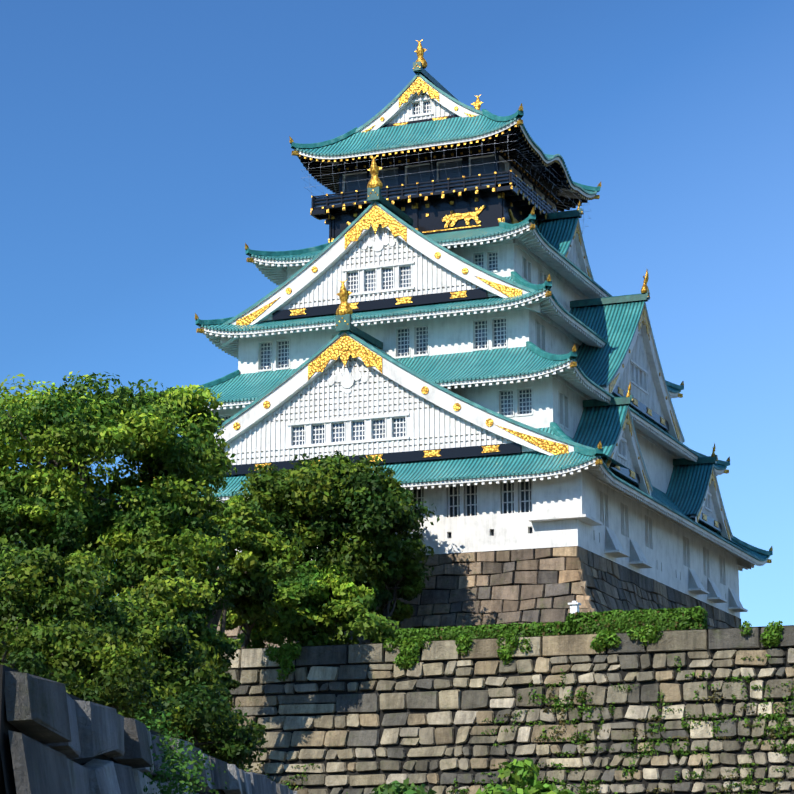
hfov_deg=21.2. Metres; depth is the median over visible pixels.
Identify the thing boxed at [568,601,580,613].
lantern post
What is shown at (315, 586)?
low tree
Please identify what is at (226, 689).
low tree
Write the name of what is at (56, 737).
stone wall
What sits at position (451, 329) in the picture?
castle keep
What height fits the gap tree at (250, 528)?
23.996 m
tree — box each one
[0,371,236,574]
[0,467,138,599]
[0,543,117,677]
[0,591,240,710]
[0,614,165,726]
[71,671,267,769]
[104,384,231,495]
[111,575,238,713]
[171,672,231,747]
[182,637,239,744]
[194,495,306,636]
[205,581,299,648]
[231,450,439,634]
[240,554,379,640]
[355,559,425,639]
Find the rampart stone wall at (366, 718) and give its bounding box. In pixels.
[224,625,793,793]
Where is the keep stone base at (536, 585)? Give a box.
[207,546,740,646]
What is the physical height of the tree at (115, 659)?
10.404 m
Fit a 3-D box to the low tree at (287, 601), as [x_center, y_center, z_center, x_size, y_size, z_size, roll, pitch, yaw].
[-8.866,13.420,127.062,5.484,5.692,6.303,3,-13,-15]
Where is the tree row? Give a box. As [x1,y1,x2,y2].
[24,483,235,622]
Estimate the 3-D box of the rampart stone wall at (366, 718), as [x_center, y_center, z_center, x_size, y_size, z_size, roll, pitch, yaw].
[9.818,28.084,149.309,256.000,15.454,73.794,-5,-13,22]
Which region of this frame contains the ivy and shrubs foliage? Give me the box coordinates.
[126,606,793,793]
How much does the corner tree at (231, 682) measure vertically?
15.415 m
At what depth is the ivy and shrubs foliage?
116.93 m
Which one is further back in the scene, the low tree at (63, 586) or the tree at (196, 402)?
the tree at (196, 402)
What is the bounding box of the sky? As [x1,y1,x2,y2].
[0,0,793,626]
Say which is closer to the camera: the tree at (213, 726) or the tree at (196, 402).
the tree at (213, 726)
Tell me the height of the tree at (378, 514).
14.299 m
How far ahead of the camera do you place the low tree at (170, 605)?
80.81 m
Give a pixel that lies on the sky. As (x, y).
(144, 143)
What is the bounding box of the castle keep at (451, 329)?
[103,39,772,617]
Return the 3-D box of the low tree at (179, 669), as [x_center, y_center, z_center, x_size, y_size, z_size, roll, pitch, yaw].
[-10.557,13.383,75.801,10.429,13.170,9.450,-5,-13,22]
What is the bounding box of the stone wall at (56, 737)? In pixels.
[0,665,296,793]
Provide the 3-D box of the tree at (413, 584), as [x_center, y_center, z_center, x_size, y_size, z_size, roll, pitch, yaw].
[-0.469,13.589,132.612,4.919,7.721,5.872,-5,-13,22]
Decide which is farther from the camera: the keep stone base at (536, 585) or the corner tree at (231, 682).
the keep stone base at (536, 585)
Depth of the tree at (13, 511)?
88.74 m
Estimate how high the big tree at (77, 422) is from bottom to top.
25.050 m

